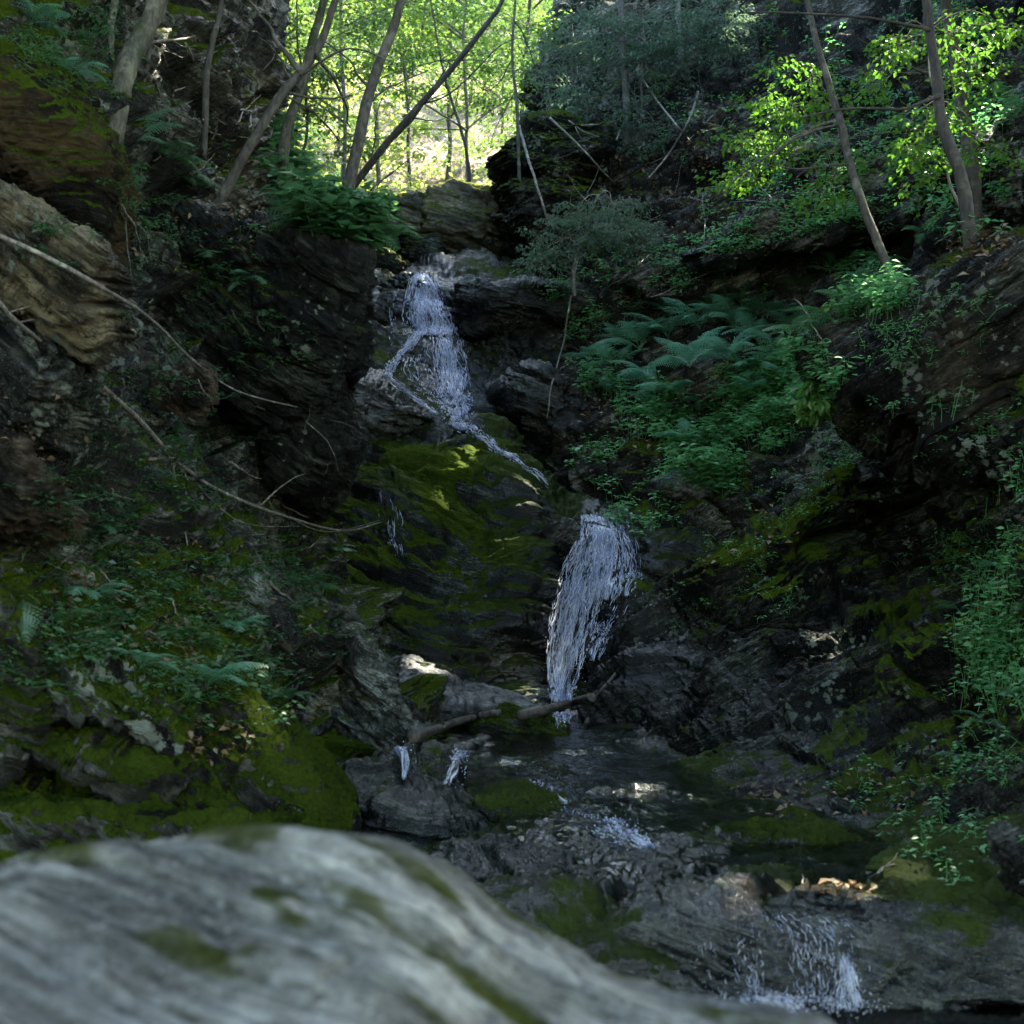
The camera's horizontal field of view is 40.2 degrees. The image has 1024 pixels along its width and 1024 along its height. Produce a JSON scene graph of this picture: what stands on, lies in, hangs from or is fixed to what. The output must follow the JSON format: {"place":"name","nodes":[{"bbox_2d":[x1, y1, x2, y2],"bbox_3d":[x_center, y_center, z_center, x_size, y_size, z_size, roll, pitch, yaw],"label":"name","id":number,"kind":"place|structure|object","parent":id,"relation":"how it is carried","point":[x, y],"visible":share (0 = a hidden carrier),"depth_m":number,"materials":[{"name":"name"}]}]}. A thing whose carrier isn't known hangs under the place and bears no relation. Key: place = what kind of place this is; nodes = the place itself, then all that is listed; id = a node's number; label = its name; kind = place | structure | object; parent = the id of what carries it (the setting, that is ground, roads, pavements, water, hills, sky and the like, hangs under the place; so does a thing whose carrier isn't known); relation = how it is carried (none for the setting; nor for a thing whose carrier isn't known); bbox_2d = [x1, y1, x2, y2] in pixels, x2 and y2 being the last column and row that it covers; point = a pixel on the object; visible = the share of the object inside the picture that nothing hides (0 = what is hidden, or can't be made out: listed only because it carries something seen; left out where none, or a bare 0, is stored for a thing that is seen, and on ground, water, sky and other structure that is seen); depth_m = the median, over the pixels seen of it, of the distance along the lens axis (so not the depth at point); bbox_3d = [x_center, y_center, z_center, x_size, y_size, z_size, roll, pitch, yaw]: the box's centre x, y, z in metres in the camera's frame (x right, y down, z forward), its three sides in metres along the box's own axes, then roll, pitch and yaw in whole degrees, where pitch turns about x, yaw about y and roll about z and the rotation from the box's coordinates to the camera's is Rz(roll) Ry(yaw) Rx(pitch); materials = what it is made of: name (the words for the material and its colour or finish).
{"place":"outdoors","nodes":[
{"label":"outdoors","id":0,"kind":"place"},
{"bbox_2d":[0,0,448,860],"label":"bank","id":1,"kind":"structure","parent":0,"point":[370,606],"depth_m":9.46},
{"bbox_2d":[15,0,70,35],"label":"fern","id":2,"kind":"object","parent":1,"relation":"on","point":[43,13],"visible":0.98,"depth_m":8.44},
{"bbox_2d":[0,428,89,548],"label":"rock block","id":3,"kind":"object","parent":1,"relation":"on","point":[21,463],"visible":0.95,"depth_m":6.60,"materials":[{"name":"stone"}]},
{"bbox_2d":[0,309,109,453],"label":"rock block","id":4,"kind":"object","parent":3,"relation":"on","point":[28,362],"visible":0.83,"depth_m":6.81,"materials":[{"name":"stone"}]},
{"bbox_2d":[0,37,140,267],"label":"rock","id":5,"kind":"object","parent":1,"relation":"on","point":[60,152],"depth_m":7.57,"materials":[{"name":"stone"}]},
{"bbox_2d":[0,179,148,373],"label":"rock slab","id":6,"kind":"object","parent":1,"relation":"on","point":[71,311],"visible":0.94,"depth_m":6.77,"materials":[{"name":"stone"}]},
{"bbox_2d":[0,234,297,407],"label":"fallen branch","id":7,"kind":"object","parent":6,"relation":"on","point":[55,261],"visible":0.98,"depth_m":6.56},
{"bbox_2d":[43,645,207,755],"bbox_3d":[-1.838,0.907,6.255,0.892,0.629,1.079,0,-6,0],"label":"rock block","id":8,"kind":"object","parent":1,"relation":"on","point":[161,729],"visible":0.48,"depth_m":5.94,"materials":[{"name":"stone"}]},
{"bbox_2d":[107,0,165,145],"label":"tree","id":9,"kind":"object","parent":1,"relation":"on","point":[131,54],"visible":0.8,"depth_m":9.21,"materials":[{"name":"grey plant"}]},
{"bbox_2d":[135,107,183,143],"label":"fern","id":10,"kind":"object","parent":1,"relation":"on","point":[153,126],"visible":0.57,"depth_m":9.69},
{"bbox_2d":[0,0,366,743],"bbox_3d":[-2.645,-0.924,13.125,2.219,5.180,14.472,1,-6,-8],"label":"slope plants","id":11,"kind":"object","parent":1,"relation":"on","point":[55,53],"visible":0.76,"depth_m":7.65,"materials":[{"name":"plant"}]},
{"bbox_2d":[153,139,213,173],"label":"fern","id":12,"kind":"object","parent":1,"relation":"on","point":[165,151],"visible":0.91,"depth_m":10.30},
{"bbox_2d":[148,359,219,419],"bbox_3d":[-2.048,-0.775,8.765,0.407,0.390,0.365,0,-6,0],"label":"rock block","id":13,"kind":"object","parent":1,"relation":"on","point":[181,404],"visible":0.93,"depth_m":8.66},
{"bbox_2d":[200,0,223,159],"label":"sapling","id":14,"kind":"object","parent":1,"relation":"on","point":[205,99],"visible":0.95,"depth_m":10.90,"materials":[{"name":"brown plant"}]},
{"bbox_2d":[148,198,378,439],"bbox_3d":[-1.789,-1.443,10.571,1.690,1.902,2.200,0,-6,0],"label":"overhanging boulder","id":15,"kind":"object","parent":1,"relation":"on","point":[333,300],"visible":0.9,"depth_m":9.76,"materials":[{"name":"stone"}]},
{"bbox_2d":[172,663,361,833],"bbox_3d":[-1.318,1.252,6.775,1.200,1.049,1.764,0,-6,0],"label":"mossy rock","id":16,"kind":"object","parent":1,"relation":"on","point":[279,766],"visible":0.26,"depth_m":6.31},
{"bbox_2d":[174,662,268,690],"bbox_3d":[-1.355,0.758,6.371,0.452,0.152,0.353,0,-6,0],"label":"fern","id":17,"kind":"object","parent":16,"relation":"on","point":[229,670],"visible":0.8,"depth_m":6.40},
{"bbox_2d":[233,569,301,654],"bbox_3d":[-1.590,0.634,8.848,0.509,0.558,0.824,1,-6,-10],"label":"rock block","id":18,"kind":"object","parent":1,"relation":"on","point":[287,622],"visible":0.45,"depth_m":8.55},
{"bbox_2d":[261,0,326,212],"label":"sapling","id":19,"kind":"object","parent":1,"relation":"on","point":[288,124],"visible":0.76,"depth_m":13.54,"materials":[{"name":"brown plant"}]},
{"bbox_2d":[214,0,392,203],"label":"sapling","id":20,"kind":"object","parent":1,"relation":"on","point":[268,114],"visible":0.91,"depth_m":10.72,"materials":[{"name":"brown plant"}]},
{"bbox_2d":[257,393,370,522],"bbox_3d":[-1.563,-0.482,11.037,0.934,1.079,1.730,1,-6,-8],"label":"overhanging boulder","id":21,"kind":"object","parent":1,"relation":"on","point":[312,493],"visible":0.64,"depth_m":10.39,"materials":[{"name":"stone"}]},
{"bbox_2d":[249,111,417,250],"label":"herb undergrowth","id":22,"kind":"object","parent":1,"relation":"on","point":[353,201],"visible":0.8,"depth_m":9.72,"materials":[{"name":"plant"}]},
{"bbox_2d":[264,195,403,227],"bbox_3d":[-1.298,-2.005,9.747,0.800,0.248,0.894,-3,-6,29],"label":"fern","id":23,"kind":"object","parent":22,"relation":"on","point":[299,212],"visible":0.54,"depth_m":9.66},
{"bbox_2d":[301,199,422,251],"bbox_3d":[-1.115,-2.008,9.812,1.001,0.183,0.850,0,-6,0],"label":"fern","id":24,"kind":"object","parent":22,"relation":"on","point":[380,202],"visible":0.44,"depth_m":9.69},
{"bbox_2d":[283,0,426,181],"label":"beech sapling","id":25,"kind":"object","parent":1,"relation":"on","point":[328,79],"visible":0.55,"depth_m":23.36,"materials":[{"name":"green plant"}]},
{"bbox_2d":[325,0,427,196],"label":"sapling","id":26,"kind":"object","parent":1,"relation":"on","point":[355,154],"visible":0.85,"depth_m":11.22,"materials":[{"name":"brown plant"}]},
{"bbox_2d":[329,615,426,748],"bbox_3d":[-1.139,1.326,10.144,1.104,1.147,1.289,0,-6,0],"label":"rock block","id":27,"kind":"object","parent":1,"relation":"on","point":[378,709],"visible":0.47,"depth_m":9.57,"materials":[{"name":"stone"}]},
{"bbox_2d":[370,279,389,325],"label":"water worn rock","id":28,"kind":"object","parent":1,"relation":"on","point":[381,316],"visible":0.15,"depth_m":21.65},
{"bbox_2d":[278,0,487,193],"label":"forest tree","id":29,"kind":"object","parent":1,"relation":"on","point":[422,125],"visible":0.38,"depth_m":29.46,"materials":[{"name":"green plant"}]},
{"bbox_2d":[280,0,571,181],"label":"beech sapling","id":30,"kind":"object","parent":1,"relation":"on","point":[439,52],"visible":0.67,"depth_m":26.56,"materials":[{"name":"green plant"}]},
{"bbox_2d":[355,0,520,189],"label":"sapling","id":31,"kind":"object","parent":1,"relation":"on","point":[404,123],"visible":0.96,"depth_m":18.42,"materials":[{"name":"brown plant"}]},
{"bbox_2d":[287,0,552,193],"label":"hillside","id":32,"kind":"structure","parent":0,"point":[460,170],"depth_m":50.16,"materials":[{"name":"plant"}]},
{"bbox_2d":[279,0,391,187],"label":"forest tree","id":33,"kind":"object","parent":32,"relation":"on","point":[339,103],"visible":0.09,"depth_m":34.03,"materials":[{"name":"green plant"}]},
{"bbox_2d":[286,0,414,154],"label":"forest tree","id":34,"kind":"object","parent":32,"relation":"on","point":[350,124],"visible":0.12,"depth_m":45.83,"materials":[{"name":"green plant"}]},
{"bbox_2d":[290,0,461,190],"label":"forest tree","id":35,"kind":"object","parent":32,"relation":"on","point":[378,168],"visible":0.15,"depth_m":37.03,"materials":[{"name":"green plant"}]},
{"bbox_2d":[288,0,523,188],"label":"forest tree","id":36,"kind":"object","parent":32,"relation":"on","point":[395,101],"visible":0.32,"depth_m":32.22,"materials":[{"name":"green plant"}]},
{"bbox_2d":[304,65,520,195],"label":"undergrowth","id":37,"kind":"object","parent":32,"relation":"on","point":[423,167],"visible":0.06,"depth_m":42.38,"materials":[{"name":"green plant"}]},
{"bbox_2d":[325,0,550,182],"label":"forest tree","id":38,"kind":"object","parent":32,"relation":"on","point":[467,127],"visible":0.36,"depth_m":30.70,"materials":[{"name":"green plant"}]},
{"bbox_2d":[346,0,551,181],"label":"forest tree","id":39,"kind":"object","parent":32,"relation":"on","point":[448,171],"visible":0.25,"depth_m":39.48,"materials":[{"name":"green plant"}]},
{"bbox_2d":[406,0,544,105],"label":"forest tree","id":40,"kind":"object","parent":32,"relation":"on","point":[470,96],"visible":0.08,"depth_m":56.09,"materials":[{"name":"green plant"}]},
{"bbox_2d":[410,0,549,184],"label":"forest tree","id":41,"kind":"object","parent":32,"relation":"on","point":[479,96],"visible":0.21,"depth_m":33.91,"materials":[{"name":"green plant"}]},
{"bbox_2d":[418,0,549,145],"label":"forest tree","id":42,"kind":"object","parent":32,"relation":"on","point":[469,31],"visible":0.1,"depth_m":44.61,"materials":[{"name":"green plant"}]},
{"bbox_2d":[460,0,551,150],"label":"forest tree","id":43,"kind":"object","parent":32,"relation":"on","point":[504,107],"visible":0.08,"depth_m":41.55,"materials":[{"name":"green plant"}]},
{"bbox_2d":[329,237,1023,1016],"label":"stream bed","id":44,"kind":"object","parent":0,"point":[473,565],"visible":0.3,"depth_m":8.16,"materials":[{"name":"stone"}]},
{"bbox_2d":[0,792,347,861],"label":"mossy rock","id":45,"kind":"object","parent":44,"relation":"on","point":[29,822],"visible":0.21,"depth_m":5.34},
{"bbox_2d":[0,583,74,789],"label":"mossy rock","id":46,"kind":"object","parent":45,"relation":"on","point":[26,713],"visible":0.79,"depth_m":5.63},
{"bbox_2d":[21,724,209,805],"bbox_3d":[-1.697,1.067,6.011,0.740,0.436,0.924,0,-6,0],"label":"rock slab","id":47,"kind":"object","parent":45,"relation":"on","point":[98,759],"visible":0.79,"depth_m":5.77,"materials":[{"name":"stone"}]},
{"bbox_2d":[353,367,433,440],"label":"water worn rock","id":48,"kind":"object","parent":44,"relation":"on","point":[392,413],"visible":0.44,"depth_m":18.45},
{"bbox_2d":[375,247,411,274],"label":"mossy rock","id":49,"kind":"object","parent":44,"relation":"on","point":[390,260],"visible":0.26,"depth_m":22.96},
{"bbox_2d":[336,737,492,848],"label":"stream slab","id":50,"kind":"structure","parent":44,"relation":"on","point":[423,805],"depth_m":7.46,"materials":[{"name":"stone"}]},
{"bbox_2d":[391,233,448,260],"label":"boulder","id":51,"kind":"object","parent":44,"relation":"on","point":[412,249],"visible":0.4,"depth_m":23.74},
{"bbox_2d":[385,189,431,238],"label":"boulder","id":52,"kind":"object","parent":51,"relation":"on","point":[410,204],"visible":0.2,"depth_m":24.02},
{"bbox_2d":[407,709,501,741],"bbox_3d":[-0.549,1.576,10.194,0.504,0.248,4.703,-1,-6,5],"label":"driftwood log","id":53,"kind":"object","parent":44,"relation":"on","point":[417,734],"visible":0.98,"depth_m":12.10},
{"bbox_2d":[381,271,548,487],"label":"waterfall","id":54,"kind":"structure","parent":44,"relation":"on","point":[424,302],"depth_m":20.72,"materials":[{"name":"liquid"}]},
{"bbox_2d":[393,654,537,725],"bbox_3d":[-0.578,1.808,13.001,1.751,0.971,1.695,0,-6,0],"label":"water worn rock","id":55,"kind":"object","parent":44,"relation":"on","point":[466,697],"visible":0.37,"depth_m":12.90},
{"bbox_2d":[421,178,513,258],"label":"boulder","id":56,"kind":"object","parent":44,"relation":"on","point":[456,213],"visible":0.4,"depth_m":23.89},
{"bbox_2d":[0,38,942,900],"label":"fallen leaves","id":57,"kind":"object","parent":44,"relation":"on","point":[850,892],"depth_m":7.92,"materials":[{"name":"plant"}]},
{"bbox_2d":[427,833,585,882],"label":"stream slab","id":58,"kind":"structure","parent":44,"relation":"on","point":[484,857],"depth_m":6.40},
{"bbox_2d":[466,778,575,828],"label":"mossy rock","id":59,"kind":"object","parent":44,"relation":"on","point":[524,797],"visible":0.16,"depth_m":7.77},
{"bbox_2d":[468,702,576,753],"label":"water worn rock","id":60,"kind":"object","parent":44,"relation":"on","point":[508,722],"visible":0.6,"depth_m":12.27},
{"bbox_2d":[449,274,596,337],"bbox_3d":[0.296,-2.955,20.956,2.502,1.004,1.703,0,-6,0],"label":"ledge rock","id":61,"kind":"object","parent":44,"relation":"on","point":[481,307],"visible":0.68,"depth_m":20.35,"materials":[{"name":"stone"}]},
{"bbox_2d":[517,693,596,721],"bbox_3d":[0.578,1.834,13.376,0.581,0.230,2.582,-1,-6,12],"label":"driftwood log","id":62,"kind":"object","parent":44,"relation":"on","point":[533,712],"visible":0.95,"depth_m":12.50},
{"bbox_2d":[541,517,588,557],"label":"chute rock","id":63,"kind":"object","parent":44,"relation":"on","point":[563,533],"visible":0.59,"depth_m":15.57,"materials":[{"name":"stone"}]},
{"bbox_2d":[483,747,664,850],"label":"rapids","id":64,"kind":"structure","parent":44,"relation":"on","point":[640,842],"depth_m":7.42,"materials":[{"name":"liquid"}]},
{"bbox_2d":[545,512,642,726],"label":"waterfall","id":65,"kind":"structure","parent":44,"relation":"on","point":[558,694],"depth_m":15.30,"materials":[{"name":"liquid"}]},
{"bbox_2d":[582,783,703,815],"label":"stream stone","id":66,"kind":"object","parent":44,"relation":"on","point":[659,791],"visible":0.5,"depth_m":8.36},
{"bbox_2d":[702,805,868,853],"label":"stream stone","id":67,"kind":"object","parent":44,"relation":"on","point":[774,829],"visible":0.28,"depth_m":6.88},
{"bbox_2d":[694,910,892,1019],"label":"waterfall","id":68,"kind":"object","parent":44,"relation":"on","point":[848,977],"visible":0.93,"depth_m":4.79,"materials":[{"name":"white liquid"}]},
{"bbox_2d":[985,820,1023,896],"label":"edge boulder","id":69,"kind":"object","parent":44,"relation":"on","point":[1002,838],"visible":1,"depth_m":5.38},
{"bbox_2d":[441,708,914,919],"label":"stream water","id":70,"kind":"structure","parent":0,"point":[599,760],"depth_m":8.89,"materials":[{"name":"liquid"}]},
{"bbox_2d":[451,733,495,758],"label":"ledge rock","id":71,"kind":"object","parent":70,"relation":"in","point":[478,741],"visible":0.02,"depth_m":11.60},
{"bbox_2d":[491,0,1023,576],"bbox_3d":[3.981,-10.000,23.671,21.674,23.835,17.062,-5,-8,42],"label":"slope","id":72,"kind":"structure","parent":0,"point":[799,454],"depth_m":20.09,"materials":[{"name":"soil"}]},
{"bbox_2d":[472,0,540,179],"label":"sapling","id":73,"kind":"object","parent":72,"relation":"on","point":[515,94],"visible":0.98,"depth_m":21.78,"materials":[{"name":"brown plant"}]},
{"bbox_2d":[484,358,602,448],"bbox_3d":[0.506,-1.384,19.429,1.798,1.346,1.795,0,-6,0],"label":"ledge rock","id":74,"kind":"object","parent":72,"relation":"on","point":[521,397],"visible":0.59,"depth_m":18.76,"materials":[{"name":"stone"}]},
{"bbox_2d":[490,175,600,279],"bbox_3d":[0.870,-4.220,22.278,2.253,2.151,1.877,1,-6,-14],"label":"rock outcrop","id":75,"kind":"object","parent":72,"relation":"on","point":[519,203],"visible":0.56,"depth_m":21.50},
{"bbox_2d":[484,109,617,204],"bbox_3d":[0.606,-5.659,22.922,2.146,1.600,2.042,0,-6,0],"label":"rock outcrop","id":76,"kind":"object","parent":75,"relation":"on","point":[549,143],"visible":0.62,"depth_m":22.10,"materials":[{"name":"stone"}]},
{"bbox_2d":[507,190,666,296],"bbox_3d":[1.054,-3.897,19.655,2.279,1.554,1.978,0,-6,0],"label":"hemlock sapling","id":77,"kind":"object","parent":72,"relation":"on","point":[603,227],"visible":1,"depth_m":19.61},
{"bbox_2d":[618,0,630,182],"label":"tree","id":78,"kind":"object","parent":72,"relation":"on","point":[623,70],"visible":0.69,"depth_m":23.11,"materials":[{"name":"brown plant"}]},
{"bbox_2d":[594,316,679,348],"bbox_3d":[1.784,-2.490,19.402,1.329,0.500,1.068,2,-6,-18],"label":"fern","id":79,"kind":"object","parent":72,"relation":"on","point":[644,332],"visible":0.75,"depth_m":19.27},
{"bbox_2d":[510,0,787,180],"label":"hemlock tree","id":80,"kind":"object","parent":72,"relation":"on","point":[705,25],"visible":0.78,"depth_m":23.11,"materials":[{"name":"green plant"}]},
{"bbox_2d":[624,307,705,337],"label":"fern","id":81,"kind":"object","parent":72,"relation":"on","point":[657,327],"visible":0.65,"depth_m":19.13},
{"bbox_2d":[648,468,721,500],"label":"slope rock","id":82,"kind":"object","parent":72,"relation":"on","point":[681,491],"visible":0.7,"depth_m":16.28,"materials":[{"name":"stone"}]},
{"bbox_2d":[648,326,725,368],"bbox_3d":[2.240,-2.012,17.562,1.031,0.426,1.172,1,-6,-12],"label":"fern","id":83,"kind":"object","parent":72,"relation":"on","point":[691,353],"visible":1,"depth_m":17.46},
{"bbox_2d":[620,257,762,303],"bbox_3d":[2.697,-3.289,19.318,2.493,0.946,1.219,-1,-6,10],"label":"rock slab","id":84,"kind":"object","parent":72,"relation":"on","point":[634,279],"visible":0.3,"depth_m":19.07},
{"bbox_2d":[655,296,735,329],"bbox_3d":[2.501,-2.678,18.848,1.139,0.462,1.206,0,-6,0],"label":"fern","id":85,"kind":"object","parent":72,"relation":"on","point":[690,317],"visible":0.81,"depth_m":18.74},
{"bbox_2d":[565,330,860,498],"bbox_3d":[2.871,-1.482,15.082,2.810,2.461,8.900,1,-6,-11],"label":"herb cover","id":86,"kind":"object","parent":72,"relation":"on","point":[795,382],"visible":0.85,"depth_m":17.05,"materials":[{"name":"plant"}]},
{"bbox_2d":[688,290,774,328],"bbox_3d":[2.970,-2.642,18.637,1.170,0.423,1.228,-3,-6,26],"label":"fern","id":87,"kind":"object","parent":72,"relation":"on","point":[733,311],"visible":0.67,"depth_m":18.51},
{"bbox_2d":[698,324,765,360],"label":"fern","id":88,"kind":"object","parent":72,"relation":"on","point":[734,346],"visible":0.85,"depth_m":17.72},
{"bbox_2d":[722,312,799,344],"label":"fern","id":89,"kind":"object","parent":72,"relation":"on","point":[750,324],"visible":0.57,"depth_m":18.17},
{"bbox_2d":[538,0,1023,538],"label":"slope cover","id":90,"kind":"object","parent":72,"relation":"on","point":[872,294],"visible":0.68,"depth_m":17.76,"materials":[{"name":"plant"}]},
{"bbox_2d":[694,0,894,284],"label":"maple tree","id":91,"kind":"object","parent":72,"relation":"on","point":[782,122],"depth_m":13.51,"materials":[{"name":"plant"}]},
{"bbox_2d":[679,153,935,279],"bbox_3d":[3.815,-3.860,18.371,3.368,1.432,1.580,-2,-6,18],"label":"rock slab","id":92,"kind":"object","parent":72,"relation":"on","point":[837,236],"visible":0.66,"depth_m":17.91,"materials":[{"name":"stone"}]},
{"bbox_2d":[738,0,976,247],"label":"tree","id":93,"kind":"object","parent":72,"relation":"on","point":[962,183],"visible":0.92,"depth_m":10.43,"materials":[{"name":"brown plant"}]},
{"bbox_2d":[828,0,982,240],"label":"tree","id":94,"kind":"object","parent":72,"relation":"on","point":[975,180],"visible":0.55,"depth_m":13.67,"materials":[{"name":"brown plant"}]},
{"bbox_2d":[827,1,1023,221],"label":"maple branch tree","id":95,"kind":"object","parent":72,"relation":"on","point":[895,55],"visible":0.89,"depth_m":12.19,"materials":[{"name":"green plant"}]},
{"bbox_2d":[958,97,1023,231],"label":"rock slab","id":96,"kind":"object","parent":72,"relation":"on","point":[1014,205],"visible":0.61,"depth_m":13.83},
{"bbox_2d":[572,375,1023,823],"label":"bank","id":97,"kind":"structure","parent":0,"point":[836,670],"depth_m":11.16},
{"bbox_2d":[650,282,1023,885],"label":"plants","id":98,"kind":"object","parent":97,"relation":"on","point":[981,847],"visible":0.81,"depth_m":9.18,"materials":[{"name":"plant"}]},
{"bbox_2d":[792,226,1023,493],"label":"rock outcrop","id":99,"kind":"object","parent":97,"relation":"on","point":[998,367],"visible":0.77,"depth_m":9.88,"materials":[{"name":"stone"}]},
{"bbox_2d":[789,378,836,427],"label":"maple seedling","id":100,"kind":"object","parent":99,"relation":"on","point":[811,406],"visible":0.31,"depth_m":11.22,"materials":[{"name":"green plant"}]},
{"bbox_2d":[784,291,867,323],"bbox_3d":[2.691,-1.600,11.341,0.839,0.206,0.664,-3,-6,26],"label":"fern","id":101,"kind":"object","parent":99,"relation":"on","point":[828,316],"visible":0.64,"depth_m":11.27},
{"bbox_2d":[918,376,1023,721],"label":"bank plants","id":102,"kind":"object","parent":97,"relation":"on","point":[993,647],"visible":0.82,"depth_m":8.71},
{"bbox_2d":[788,1002,1023,1023],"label":"pool water","id":103,"kind":"structure","parent":0,"point":[996,1013],"depth_m":4.75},
{"bbox_2d":[0,823,833,1023],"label":"foreground boulder","id":104,"kind":"object","parent":103,"relation":"in","point":[255,923],"visible":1,"depth_m":1.75,"materials":[{"name":"stone"}]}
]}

